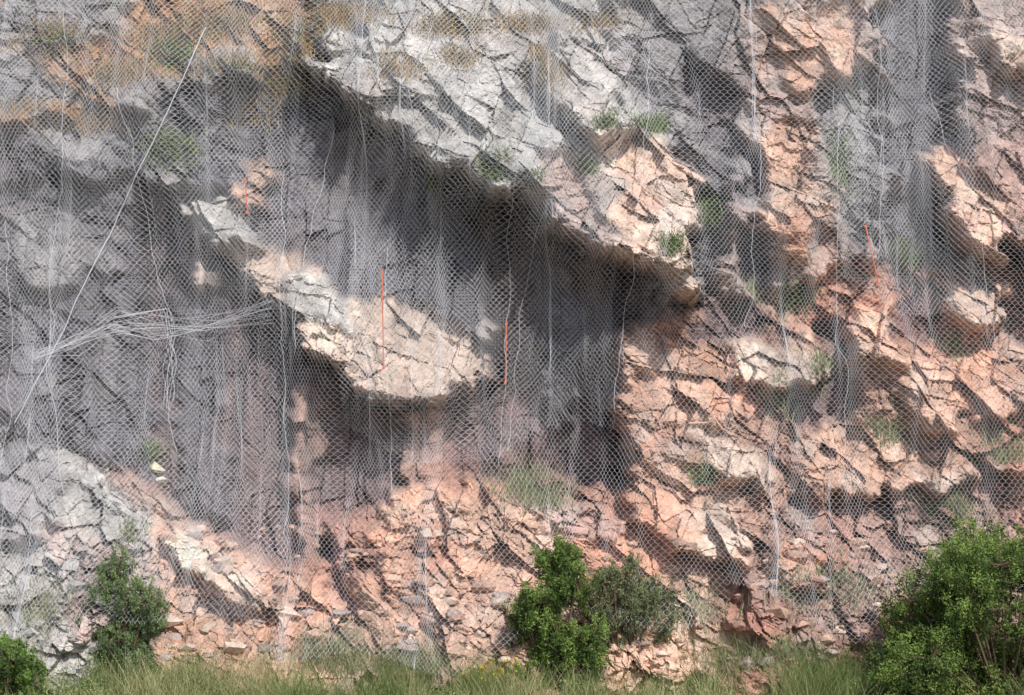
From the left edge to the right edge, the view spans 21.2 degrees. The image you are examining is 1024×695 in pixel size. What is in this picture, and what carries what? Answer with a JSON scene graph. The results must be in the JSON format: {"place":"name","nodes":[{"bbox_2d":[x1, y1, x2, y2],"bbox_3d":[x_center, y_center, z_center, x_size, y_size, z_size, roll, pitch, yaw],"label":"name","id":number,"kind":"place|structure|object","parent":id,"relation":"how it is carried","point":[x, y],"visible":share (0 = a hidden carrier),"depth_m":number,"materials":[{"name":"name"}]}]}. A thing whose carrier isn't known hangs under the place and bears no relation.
{"place":"outdoors","nodes":[
{"label":"outdoors","id":0,"kind":"place"},
{"bbox_2d":[59,683,122,694],"bbox_3d":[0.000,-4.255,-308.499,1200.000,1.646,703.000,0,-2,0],"label":"ground","id":1,"kind":"structure","parent":0,"point":[80,691],"depth_m":37.84,"materials":[{"name":"brown soil"}]},
{"bbox_2d":[0,632,57,694],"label":"green shrub","id":2,"kind":"object","parent":1,"relation":"on","point":[16,664],"visible":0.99,"depth_m":36.95,"materials":[{"name":"green plant"}]},
{"bbox_2d":[75,543,169,679],"bbox_3d":[-5.476,3.802,38.210,1.535,2.115,0.896,0,-2,16],"label":"broom shrub","id":3,"kind":"object","parent":1,"relation":"on","point":[113,639],"visible":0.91,"depth_m":38.08,"materials":[{"name":"green plant"}]},
{"bbox_2d":[452,657,546,692],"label":"yellow flowers","id":4,"kind":"object","parent":1,"relation":"on","point":[481,667],"visible":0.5,"depth_m":37.38,"materials":[{"name":"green plant"}]},
{"bbox_2d":[0,613,1023,694],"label":"grass","id":5,"kind":"structure","parent":1,"relation":"on","point":[816,683],"depth_m":37.30,"materials":[{"name":"green plant"}]},
{"bbox_2d":[499,531,614,693],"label":"green shrub","id":6,"kind":"object","parent":1,"relation":"on","point":[536,606],"visible":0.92,"depth_m":37.55,"materials":[{"name":"green plant"}]},
{"bbox_2d":[859,512,1023,694],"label":"green shrub","id":7,"kind":"object","parent":1,"relation":"on","point":[965,582],"visible":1,"depth_m":36.82,"materials":[{"name":"green plant"}]},
{"bbox_2d":[0,0,1023,694],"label":"rock cliff","id":8,"kind":"structure","parent":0,"point":[754,620],"depth_m":40.12,"materials":[{"name":"grey stone"}]},
{"bbox_2d":[149,462,167,484],"bbox_3d":[-5.154,1.829,39.756,0.272,0.351,0.205,1,-2,-22],"label":"pale stone","id":9,"kind":"object","parent":8,"relation":"on","point":[158,469],"visible":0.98,"depth_m":39.70,"materials":[{"name":"beige stone"}]},
{"bbox_2d":[244,178,248,213],"bbox_3d":[-3.879,-2.210,39.885,0.048,0.537,0.114,1,-2,-32],"label":"anchor rod","id":10,"kind":"object","parent":8,"relation":"attached to","point":[245,179],"visible":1,"depth_m":39.88,"materials":[{"name":"brown paint"}]},
{"bbox_2d":[381,270,384,369],"bbox_3d":[-1.850,-0.398,39.162,0.045,1.428,0.099,0,-2,-18],"label":"anchor rod","id":11,"kind":"object","parent":8,"relation":"attached to","point":[383,367],"visible":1,"depth_m":39.15,"materials":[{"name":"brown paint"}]},
{"bbox_2d":[3,0,927,488],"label":"cliff plants","id":12,"kind":"object","parent":8,"relation":"on","point":[785,296],"visible":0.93,"depth_m":40.56,"materials":[{"name":"green plant"}]},
{"bbox_2d":[504,322,507,383],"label":"anchor rod","id":13,"kind":"object","parent":8,"relation":"attached to","point":[506,323],"visible":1,"depth_m":40.02,"materials":[{"name":"orange paint"}]},
{"bbox_2d":[0,0,1023,675],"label":"wire netting","id":14,"kind":"object","parent":8,"relation":"on","point":[294,324],"visible":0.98,"depth_m":39.80,"materials":[{"name":"grey metal"}]},
{"bbox_2d":[0,0,1023,693],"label":"cliff grass tufts","id":15,"kind":"object","parent":8,"relation":"on","point":[344,12],"visible":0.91,"depth_m":40.10,"materials":[{"name":"green plant"}]},
{"bbox_2d":[0,522,1023,668],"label":"fallen rocks","id":16,"kind":"object","parent":8,"relation":"on","point":[777,611],"visible":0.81,"depth_m":38.42,"materials":[{"name":"grey stone"}]},
{"bbox_2d":[574,551,682,652],"bbox_3d":[1.549,3.846,38.175,1.718,2.012,0.968,0,-2,0],"label":"broom shrub","id":17,"kind":"object","parent":8,"relation":"on","point":[619,592],"visible":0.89,"depth_m":38.00,"materials":[{"name":"green plant"}]},
{"bbox_2d":[864,225,879,283],"bbox_3d":[5.237,-1.353,39.731,0.233,0.874,0.040,0,-2,17],"label":"anchor rod","id":18,"kind":"object","parent":8,"relation":"attached to","point":[865,226],"visible":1,"depth_m":39.73,"materials":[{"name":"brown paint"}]}
]}

